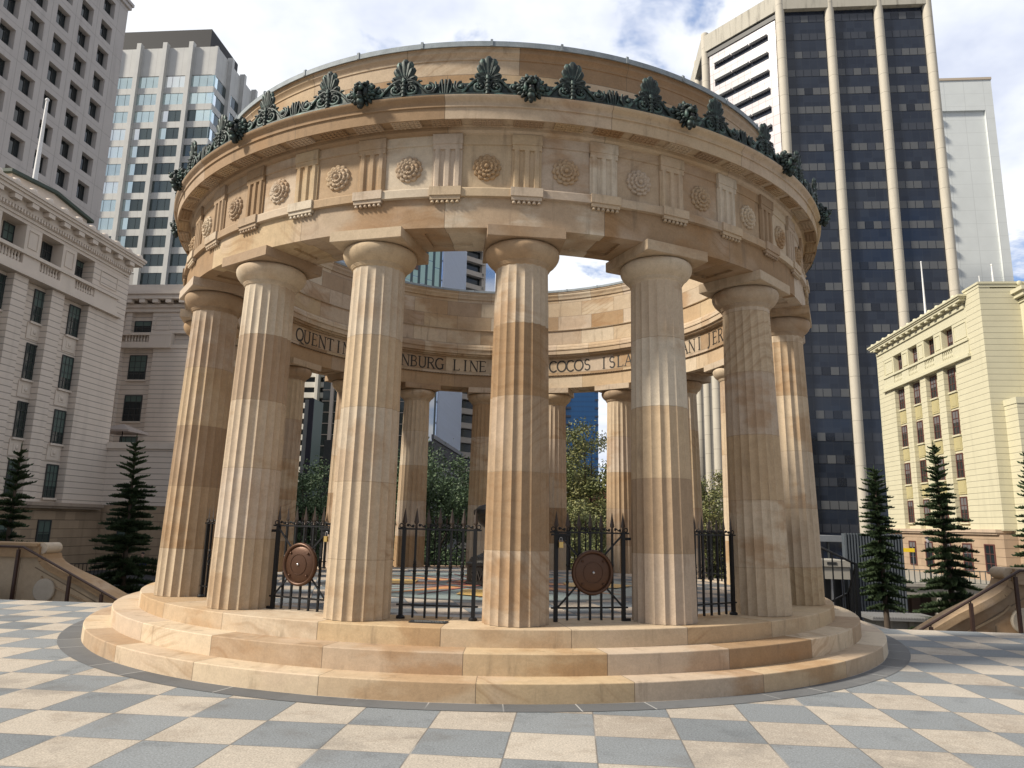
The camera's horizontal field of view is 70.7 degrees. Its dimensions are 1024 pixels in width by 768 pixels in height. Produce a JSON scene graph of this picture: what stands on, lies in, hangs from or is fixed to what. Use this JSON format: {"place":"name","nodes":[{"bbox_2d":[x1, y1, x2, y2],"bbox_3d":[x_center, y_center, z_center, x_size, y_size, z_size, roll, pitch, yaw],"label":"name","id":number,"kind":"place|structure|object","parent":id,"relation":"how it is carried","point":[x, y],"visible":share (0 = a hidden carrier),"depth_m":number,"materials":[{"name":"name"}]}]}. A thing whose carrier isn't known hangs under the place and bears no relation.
{"place":"outdoors","nodes":[
{"label":"outdoors","id":0,"kind":"place"},
{"bbox_2d":[0,0,134,229],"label":"office tower","id":1,"kind":"structure","parent":0,"point":[64,57],"depth_m":80.23,"materials":[{"name":"grey concrete"}]},
{"bbox_2d":[0,23,9,45],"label":"window","id":2,"kind":"structure","parent":1,"relation":"in","point":[4,32],"depth_m":72.50,"materials":[{"name":"black glass"}]},
{"bbox_2d":[8,136,19,157],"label":"window","id":3,"kind":"structure","parent":1,"relation":"in","point":[13,148],"depth_m":73.75,"materials":[{"name":"black glass"}]},
{"bbox_2d":[13,105,24,126],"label":"window","id":4,"kind":"structure","parent":1,"relation":"in","point":[18,117],"depth_m":74.39,"materials":[{"name":"black glass"}]},
{"bbox_2d":[18,75,29,95],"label":"window","id":5,"kind":"structure","parent":1,"relation":"in","point":[24,83],"depth_m":75.04,"materials":[{"name":"black glass"}]},
{"bbox_2d":[23,45,34,65],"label":"window","id":6,"kind":"structure","parent":1,"relation":"in","point":[28,57],"depth_m":75.71,"materials":[{"name":"black glass"}]},
{"bbox_2d":[85,570,155,593],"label":"side street","id":7,"kind":"structure","parent":0,"point":[150,577],"depth_m":47.56,"materials":[{"name":"grey asphalt"}]},
{"bbox_2d":[0,167,189,571],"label":"heritage building","id":8,"kind":"structure","parent":7,"relation":"on","point":[93,346],"depth_m":49.40,"materials":[{"name":"stone"}]},
{"bbox_2d":[1,220,14,248],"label":"window","id":9,"kind":"structure","parent":8,"relation":"in","point":[8,230],"depth_m":44.12,"materials":[{"name":"black glass"}]},
{"bbox_2d":[11,401,28,440],"bbox_3d":[-30.423,2.294,44.865,0.160,2.390,1.290,0,-11,5],"label":"window","id":10,"kind":"structure","parent":8,"relation":"in","point":[21,409],"depth_m":44.73,"materials":[{"name":"black glass"}]},
{"bbox_2d":[20,342,37,382],"bbox_3d":[-30.343,-1.318,45.566,0.160,2.430,1.290,0,-11,5],"label":"window","id":11,"kind":"structure","parent":8,"relation":"in","point":[30,351],"depth_m":45.43,"materials":[{"name":"black glass"}]},
{"bbox_2d":[28,289,45,326],"bbox_3d":[-30.265,-4.856,46.252,0.160,2.260,1.290,0,-11,5],"label":"window","id":12,"kind":"structure","parent":8,"relation":"in","point":[38,299],"depth_m":46.14,"materials":[{"name":"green glass"}]},
{"bbox_2d":[32,98,49,180],"bbox_3d":[-36.832,-17.766,56.172,0.816,9.853,0.816,0,-11,5],"label":"flagpole","id":13,"kind":"object","parent":8,"relation":"on","point":[37,160],"visible":0.59,"depth_m":56.25,"materials":[{"name":"white metal"}]},
{"bbox_2d":[35,520,51,541],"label":"window","id":14,"kind":"structure","parent":8,"relation":"in","point":[43,530],"depth_m":45.96,"materials":[{"name":"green glass"}]},
{"bbox_2d":[40,241,52,267],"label":"window","id":15,"kind":"structure","parent":8,"relation":"in","point":[46,249],"depth_m":47.36,"materials":[{"name":"black glass"}]},
{"bbox_2d":[40,464,58,499],"bbox_3d":[-30.243,6.433,47.379,0.160,2.310,1.290,0,-11,5],"label":"window","id":16,"kind":"structure","parent":8,"relation":"in","point":[51,474],"depth_m":47.38,"materials":[{"name":"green glass"}]},
{"bbox_2d":[48,409,66,446],"bbox_3d":[-30.166,2.920,48.060,0.160,2.390,1.290,0,-11,5],"label":"window","id":17,"kind":"structure","parent":8,"relation":"in","point":[59,418],"depth_m":48.04,"materials":[{"name":"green glass"}]},
{"bbox_2d":[56,354,73,392],"bbox_3d":[-30.086,-0.692,48.761,0.160,2.430,1.290,0,-11,5],"label":"window","id":18,"kind":"structure","parent":8,"relation":"in","point":[66,369],"depth_m":48.74,"materials":[{"name":"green glass"}]},
{"bbox_2d":[64,304,80,340],"bbox_3d":[-30.007,-4.230,49.448,0.160,2.260,1.290,0,-11,5],"label":"window","id":19,"kind":"structure","parent":8,"relation":"in","point":[74,313],"depth_m":49.43,"materials":[{"name":"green glass"}]},
{"bbox_2d":[110,424,148,441],"bbox_3d":[-30.331,4.214,56.116,2.687,2.270,2.687,0,-11,5],"label":"umbrella","id":20,"kind":"object","parent":8,"relation":"on","point":[122,429],"visible":0.67,"depth_m":56.13,"materials":[{"name":"beige fabric"}]},
{"bbox_2d":[120,395,142,422],"bbox_3d":[-32.590,2.134,61.905,1.790,2.420,0.160,0,-11,5],"label":"window","id":21,"kind":"structure","parent":8,"relation":"in","point":[132,406],"depth_m":61.94,"materials":[{"name":"black glass"}]},
{"bbox_2d":[125,355,147,380],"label":"window","id":22,"kind":"structure","parent":8,"relation":"in","point":[137,363],"depth_m":62.63,"materials":[{"name":"black glass"}]},
{"bbox_2d":[134,321,151,331],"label":"window","id":23,"kind":"structure","parent":8,"relation":"in","point":[140,326],"depth_m":63.33,"materials":[{"name":"black glass"}]},
{"bbox_2d":[98,29,257,284],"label":"office tower","id":24,"kind":"structure","parent":0,"point":[179,92],"depth_m":134.73,"materials":[{"name":"concrete"}]},
{"bbox_2d":[98,218,113,229],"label":"window","id":25,"kind":"structure","parent":24,"relation":"in","point":[104,223],"depth_m":131.90,"materials":[{"name":"glass"}]},
{"bbox_2d":[100,200,115,211],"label":"window","id":26,"kind":"structure","parent":24,"relation":"in","point":[107,203],"depth_m":132.58,"materials":[{"name":"glass"}]},
{"bbox_2d":[103,182,118,192],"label":"window","id":27,"kind":"structure","parent":24,"relation":"in","point":[109,187],"depth_m":133.26,"materials":[{"name":"glass"}]},
{"bbox_2d":[105,164,120,175],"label":"window","id":28,"kind":"structure","parent":24,"relation":"in","point":[111,171],"depth_m":133.94,"materials":[{"name":"glass"}]},
{"bbox_2d":[118,236,138,247],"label":"window","id":29,"kind":"structure","parent":24,"relation":"in","point":[130,240],"depth_m":130.83,"materials":[{"name":"glass"}]},
{"bbox_2d":[120,218,140,228],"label":"window","id":30,"kind":"structure","parent":24,"relation":"in","point":[131,223],"depth_m":131.51,"materials":[{"name":"glass"}]},
{"bbox_2d":[122,199,142,210],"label":"window","id":31,"kind":"structure","parent":24,"relation":"in","point":[127,206],"depth_m":132.19,"materials":[{"name":"glass"}]},
{"bbox_2d":[125,181,145,192],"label":"window","id":32,"kind":"structure","parent":24,"relation":"in","point":[136,186],"depth_m":132.87,"materials":[{"name":"glass"}]},
{"bbox_2d":[127,164,147,174],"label":"window","id":33,"kind":"structure","parent":24,"relation":"in","point":[138,169],"depth_m":133.52,"materials":[{"name":"glass"}]},
{"bbox_2d":[129,146,149,156],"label":"window","id":34,"kind":"structure","parent":24,"relation":"in","point":[134,152],"depth_m":134.21,"materials":[{"name":"glass"}]},
{"bbox_2d":[132,129,151,139],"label":"window","id":35,"kind":"structure","parent":24,"relation":"in","point":[143,132],"depth_m":134.86,"materials":[{"name":"glass"}]},
{"bbox_2d":[134,111,153,122],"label":"window","id":36,"kind":"structure","parent":24,"relation":"in","point":[145,115],"depth_m":135.56,"materials":[{"name":"glass"}]},
{"bbox_2d":[136,94,156,104],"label":"window","id":37,"kind":"structure","parent":24,"relation":"in","point":[147,100],"depth_m":136.25,"materials":[{"name":"glass"}]},
{"bbox_2d":[139,77,158,87],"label":"window","id":38,"kind":"structure","parent":24,"relation":"in","point":[142,83],"depth_m":136.92,"materials":[{"name":"glass"}]},
{"bbox_2d":[140,273,161,284],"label":"window","id":39,"kind":"structure","parent":24,"relation":"in","point":[152,277],"depth_m":129.03,"materials":[{"name":"glass"}]},
{"bbox_2d":[143,254,163,265],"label":"window","id":40,"kind":"structure","parent":24,"relation":"in","point":[154,258],"depth_m":129.70,"materials":[{"name":"glass"}]},
{"bbox_2d":[145,236,165,247],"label":"window","id":41,"kind":"structure","parent":24,"relation":"in","point":[156,241],"depth_m":130.38,"materials":[{"name":"glass"}]},
{"bbox_2d":[147,217,167,228],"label":"window","id":42,"kind":"structure","parent":24,"relation":"in","point":[152,222],"depth_m":131.06,"materials":[{"name":"glass"}]},
{"bbox_2d":[149,199,170,210],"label":"window","id":43,"kind":"structure","parent":24,"relation":"in","point":[154,206],"depth_m":131.74,"materials":[{"name":"glass"}]},
{"bbox_2d":[151,181,171,192],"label":"window","id":44,"kind":"structure","parent":24,"relation":"in","point":[163,185],"depth_m":132.42,"materials":[{"name":"glass"}]},
{"bbox_2d":[154,163,174,174],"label":"window","id":45,"kind":"structure","parent":24,"relation":"in","point":[165,168],"depth_m":133.10,"materials":[{"name":"glass"}]},
{"bbox_2d":[156,145,176,156],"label":"window","id":46,"kind":"structure","parent":24,"relation":"in","point":[167,151],"depth_m":133.75,"materials":[{"name":"glass"}]},
{"bbox_2d":[158,128,178,138],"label":"window","id":47,"kind":"structure","parent":24,"relation":"in","point":[169,134],"depth_m":134.44,"materials":[{"name":"glass"}]},
{"bbox_2d":[160,110,180,121],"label":"window","id":48,"kind":"structure","parent":24,"relation":"in","point":[165,117],"depth_m":135.09,"materials":[{"name":"glass"}]},
{"bbox_2d":[163,93,182,104],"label":"window","id":49,"kind":"structure","parent":24,"relation":"in","point":[166,99],"depth_m":135.79,"materials":[{"name":"glass"}]},
{"bbox_2d":[165,76,184,87],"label":"window","id":50,"kind":"structure","parent":24,"relation":"in","point":[168,83],"depth_m":136.49,"materials":[{"name":"glass"}]},
{"bbox_2d":[170,254,187,265],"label":"window","id":51,"kind":"structure","parent":24,"relation":"in","point":[175,258],"depth_m":129.29,"materials":[{"name":"glass"}]},
{"bbox_2d":[185,127,209,138],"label":"window","id":52,"kind":"structure","parent":24,"relation":"in","point":[197,131],"depth_m":133.98,"materials":[{"name":"glass"}]},
{"bbox_2d":[187,110,211,120],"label":"window","id":53,"kind":"structure","parent":24,"relation":"in","point":[199,114],"depth_m":134.63,"materials":[{"name":"glass"}]},
{"bbox_2d":[189,92,213,103],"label":"window","id":54,"kind":"structure","parent":24,"relation":"in","point":[201,97],"depth_m":135.31,"materials":[{"name":"glass"}]},
{"bbox_2d":[191,75,215,86],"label":"window","id":55,"kind":"structure","parent":24,"relation":"in","point":[195,79],"depth_m":135.99,"materials":[{"name":"glass"}]},
{"bbox_2d":[297,373,323,487],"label":"office building","id":56,"kind":"structure","parent":0,"point":[314,386],"depth_m":107.55,"materials":[{"name":"white concrete"}]},
{"bbox_2d":[339,251,466,449],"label":"office tower","id":57,"kind":"structure","parent":0,"point":[446,269],"depth_m":133.88,"materials":[{"name":"grey glass"}]},
{"bbox_2d":[458,251,494,552],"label":"office tower","id":58,"kind":"structure","parent":0,"point":[480,275],"depth_m":175.27,"materials":[{"name":"white glass"}]},
{"bbox_2d":[0,599,1023,767],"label":"plaza","id":59,"kind":"structure","parent":0,"point":[947,699],"depth_m":5.81,"materials":[{"name":"beige tile"}]},
{"bbox_2d":[57,619,910,711],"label":"ring paving","id":60,"kind":"structure","parent":59,"relation":"on","point":[71,645],"depth_m":6.88,"materials":[{"name":"grey stone"}]},
{"bbox_2d":[81,39,887,703],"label":"rotunda","id":61,"kind":"structure","parent":59,"relation":"on","point":[695,215],"depth_m":8.63,"materials":[{"name":"stone"}]},
{"bbox_2d":[197,510,215,596],"bbox_3d":[-3.811,2.183,9.367,0.100,1.188,0.940,12,-15,-43],"label":"fence panel","id":62,"kind":"object","parent":61,"relation":"on","point":[205,562],"visible":0.29,"depth_m":9.59,"materials":[{"name":"black paint"}]},
{"bbox_2d":[266,506,330,611],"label":"gate","id":63,"kind":"structure","parent":61,"relation":"on","point":[300,562],"depth_m":8.36,"materials":[{"name":"black metal"}]},
{"bbox_2d":[296,513,328,568],"bbox_3d":[-4.313,3.358,15.482,0.100,1.188,0.940,-6,-13,35],"label":"fence panel","id":64,"kind":"object","parent":61,"relation":"on","point":[324,556],"visible":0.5,"depth_m":15.61,"materials":[{"name":"black paint"}]},
{"bbox_2d":[396,508,481,620],"bbox_3d":[-0.809,1.976,7.955,0.940,1.188,0.100,0,-11,6],"label":"fence panel","id":65,"kind":"object","parent":61,"relation":"on","point":[401,604],"visible":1,"depth_m":7.94,"materials":[{"name":"black paint"}]},
{"bbox_2d":[428,517,465,566],"bbox_3d":[-1.577,3.777,17.325,0.940,1.188,0.100,4,-11,-14],"label":"fence panel","id":66,"kind":"object","parent":61,"relation":"on","point":[445,560],"visible":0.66,"depth_m":17.28,"materials":[{"name":"black paint"}]},
{"bbox_2d":[464,504,485,585],"bbox_3d":[-0.349,2.754,12.732,0.940,1.500,0.940,2,-11,-1],"label":"urn","id":67,"kind":"object","parent":61,"relation":"on","point":[481,513],"visible":0.22,"depth_m":12.42,"materials":[{"name":"brown metal"}]},
{"bbox_2d":[569,519,602,569],"bbox_3d":[1.732,3.788,17.004,0.940,1.188,0.100,-4,-12,25],"label":"fence panel","id":68,"kind":"object","parent":61,"relation":"on","point":[574,526],"visible":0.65,"depth_m":17.08,"materials":[{"name":"black paint"}]},
{"bbox_2d":[550,511,630,621],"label":"gate","id":69,"kind":"structure","parent":61,"relation":"on","point":[592,572],"depth_m":8.03,"materials":[{"name":"black metal"}]},
{"bbox_2d":[697,521,723,580],"bbox_3d":[4.065,3.387,14.671,0.100,1.188,0.940,6,-12,-24],"label":"fence panel","id":70,"kind":"object","parent":61,"relation":"on","point":[699,558],"visible":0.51,"depth_m":14.75,"materials":[{"name":"black paint"}]},
{"bbox_2d":[693,516,737,615],"bbox_3d":[2.407,2.204,8.764,0.940,1.188,0.100,9,-13,-34],"label":"fence panel","id":71,"kind":"object","parent":61,"relation":"on","point":[733,602],"visible":0.77,"depth_m":8.82,"materials":[{"name":"black paint"}]},
{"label":"stairs","id":72,"kind":"structure","parent":59,"relation":"on","visible":0},
{"bbox_2d":[0,545,116,602],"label":"handrail","id":73,"kind":"object","parent":72,"relation":"on","point":[15,573],"visible":0.49,"depth_m":16.12,"materials":[{"name":"brown metal"}]},
{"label":"stairs","id":74,"kind":"structure","parent":59,"relation":"on","visible":0},
{"bbox_2d":[821,546,861,620],"bbox_3d":[6.578,4.684,15.808,1.070,3.200,2.333,7,-13,-29],"label":"railing","id":75,"kind":"object","parent":74,"relation":"on","point":[853,605],"visible":0.24,"depth_m":15.07,"materials":[{"name":"black metal"}]},
{"bbox_2d":[918,569,1023,632],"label":"handrail","id":76,"kind":"object","parent":74,"relation":"on","point":[1018,607],"visible":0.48,"depth_m":14.41,"materials":[{"name":"brown metal"}]},
{"bbox_2d":[125,0,1023,485],"label":"sky","id":77,"kind":"structure","parent":0,"point":[271,42],"materials":[{"name":"white"}]},
{"bbox_2d":[566,392,598,480],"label":"office tower","id":78,"kind":"structure","parent":0,"point":[583,405],"depth_m":150.79,"materials":[{"name":"blue glass"}]},
{"bbox_2d":[704,535,845,608],"bbox_3d":[21.577,16.090,62.239,11.900,6.250,14.400,0,-11,5],"label":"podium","id":79,"kind":"object","parent":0,"point":[832,543],"visible":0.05,"depth_m":55.61,"materials":[{"name":"concrete"}]},
{"bbox_2d":[690,0,960,535],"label":"office tower","id":80,"kind":"structure","parent":0,"point":[843,97],"depth_m":118.14,"materials":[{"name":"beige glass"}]},
{"bbox_2d":[905,570,989,594],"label":"street deck","id":81,"kind":"structure","parent":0,"point":[915,586],"depth_m":49.48,"materials":[{"name":"concrete"}]},
{"bbox_2d":[867,281,1023,580],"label":"heritage building","id":82,"kind":"structure","parent":81,"relation":"on","point":[951,376],"depth_m":57.82,"materials":[{"name":"beige stone"}]},
{"bbox_2d":[916,420,924,444],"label":"window","id":83,"kind":"structure","parent":82,"relation":"in","point":[920,432],"depth_m":65.66,"materials":[{"name":"brown glass"}]},
{"bbox_2d":[929,375,938,400],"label":"window","id":84,"kind":"structure","parent":82,"relation":"in","point":[933,381],"depth_m":63.26,"materials":[{"name":"brown glass"}]},
{"bbox_2d":[933,415,942,440],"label":"window","id":85,"kind":"structure","parent":82,"relation":"in","point":[936,419],"depth_m":62.59,"materials":[{"name":"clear glass"}]},
{"bbox_2d":[947,368,957,393],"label":"window","id":86,"kind":"structure","parent":82,"relation":"in","point":[951,372],"depth_m":60.17,"materials":[{"name":"brown glass"}]},
{"bbox_2d":[951,409,961,436],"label":"window","id":87,"kind":"structure","parent":82,"relation":"in","point":[955,413],"depth_m":59.50,"materials":[{"name":"brown glass"}]},
{"bbox_2d":[955,453,965,479],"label":"window","id":88,"kind":"structure","parent":82,"relation":"in","point":[959,456],"depth_m":58.85,"materials":[{"name":"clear glass"}]},
{"bbox_2d":[959,496,970,523],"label":"window","id":89,"kind":"structure","parent":82,"relation":"in","point":[963,500],"depth_m":58.19,"materials":[{"name":"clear glass"}]},
{"bbox_2d":[984,544,996,572],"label":"window","id":90,"kind":"structure","parent":82,"relation":"in","point":[989,549],"depth_m":53.68,"materials":[{"name":"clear glass"}]},
{"bbox_2d":[939,77,1013,293],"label":"office tower","id":91,"kind":"structure","parent":0,"point":[978,204],"depth_m":169.91,"materials":[{"name":"white concrete"}]},
{"bbox_3d":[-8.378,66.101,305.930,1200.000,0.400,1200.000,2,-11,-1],"label":"ground","id":92,"kind":"structure","parent":0,"visible":0},
{"bbox_2d":[0,441,37,541],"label":"conifer tree","id":93,"kind":"object","parent":92,"relation":"on","point":[9,523],"visible":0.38,"depth_m":21.97,"materials":[{"name":"green plant"}]},
{"bbox_2d":[0,541,127,602],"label":"balustrade","id":94,"kind":"object","parent":92,"relation":"on","point":[39,579],"visible":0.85,"depth_m":16.37,"materials":[{"name":"stone"}]},
{"bbox_2d":[87,435,161,593],"bbox_3d":[-13.784,6.508,25.750,4.588,9.630,4.016,0,-11,5],"label":"conifer tree","id":95,"kind":"object","parent":92,"relation":"on","point":[132,538],"visible":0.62,"depth_m":25.95,"materials":[{"name":"green plant"}]},
{"bbox_2d":[299,398,322,501],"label":"fin wall","id":96,"kind":"structure","parent":92,"relation":"on","point":[312,427],"depth_m":77.61,"materials":[{"name":"grey concrete"}]},
{"bbox_2d":[293,455,329,566],"bbox_3d":[-10.783,8.638,37.450,6.331,10.037,6.208,0,-11,5],"label":"broadleaf tree","id":97,"kind":"object","parent":92,"relation":"on","point":[311,481],"visible":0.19,"depth_m":37.25,"materials":[{"name":"green plant"}]},
{"bbox_2d":[317,375,433,499],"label":"office building","id":98,"kind":"structure","parent":92,"relation":"on","point":[329,404],"depth_m":97.25,"materials":[{"name":"grey glass"}]},
{"bbox_2d":[320,434,462,558],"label":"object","id":99,"kind":"object","parent":92,"relation":"on","point":[438,441],"visible":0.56,"depth_m":87.23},
{"bbox_2d":[393,437,469,565],"bbox_3d":[-4.049,8.421,39.173,8.516,11.412,8.764,0,-11,5],"label":"broadleaf tree","id":100,"kind":"object","parent":92,"relation":"on","point":[447,497],"visible":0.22,"depth_m":38.30,"materials":[{"name":"green plant"}]},
{"bbox_2d":[566,417,606,558],"bbox_3d":[4.255,8.059,38.903,6.967,12.380,6.028,0,-11,5],"label":"broadleaf tree","id":101,"kind":"object","parent":92,"relation":"on","point":[586,484],"visible":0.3,"depth_m":38.63,"materials":[{"name":"green plant"}]},
{"bbox_2d":[567,496,605,568],"bbox_3d":[2.890,9.079,32.671,5.803,7.949,5.802,0,-11,5],"label":"broadleaf tree","id":102,"kind":"object","parent":92,"relation":"on","point":[582,518],"visible":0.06,"depth_m":32.92,"materials":[{"name":"green plant"}]},
{"bbox_2d":[701,470,723,578],"bbox_3d":[10.626,9.328,37.611,4.849,9.675,4.436,0,-11,5],"label":"broadleaf tree","id":103,"kind":"object","parent":92,"relation":"on","point":[717,513],"visible":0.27,"depth_m":37.10,"materials":[{"name":"green plant"}]},
{"bbox_2d":[822,558,849,607],"bbox_3d":[14.165,11.497,36.607,5.900,5.180,2.730,0,-11,5],"label":"canopy","id":104,"kind":"object","parent":92,"relation":"on","point":[837,576],"visible":0.19,"depth_m":35.66,"materials":[{"name":"concrete"}]},
{"bbox_2d":[841,533,907,620],"bbox_3d":[18.607,10.961,36.859,2.900,6.520,0.500,0,-11,5],"label":"slatted screen","id":105,"kind":"object","parent":92,"relation":"on","point":[851,549],"visible":0.34,"depth_m":37.05,"materials":[{"name":"grey metal"}]},
{"bbox_2d":[858,465,917,628],"bbox_3d":[13.355,7.427,25.892,1.910,9.057,1.893,7,-13,-29],"label":"conifer tree","id":106,"kind":"object","parent":92,"relation":"on","point":[876,572],"visible":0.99,"depth_m":25.98,"materials":[{"name":"green plant"}]},
{"bbox_2d":[855,611,932,629],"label":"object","id":107,"kind":"object","parent":92,"relation":"on","point":[903,620],"visible":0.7,"depth_m":28.12,"materials":[{"name":"concrete"}]},
{"bbox_2d":[907,595,967,615],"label":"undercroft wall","id":108,"kind":"structure","parent":92,"relation":"on","point":[914,603],"depth_m":53.43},
{"bbox_2d":[906,440,982,629],"bbox_3d":[16.687,7.240,27.611,2.978,10.231,3.102,-9,-15,43],"label":"conifer tree","id":109,"kind":"object","parent":92,"relation":"on","point":[954,582],"visible":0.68,"depth_m":27.65,"materials":[{"name":"green plant"}]},
{"bbox_2d":[912,566,1023,632],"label":"balustrade","id":110,"kind":"object","parent":92,"relation":"on","point":[994,609],"visible":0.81,"depth_m":14.57,"materials":[{"name":"stone"}]},
{"bbox_2d":[1010,452,1023,567],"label":"conifer tree","id":111,"kind":"object","parent":92,"relation":"on","point":[1020,554],"visible":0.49,"depth_m":21.05,"materials":[{"name":"green plant"}]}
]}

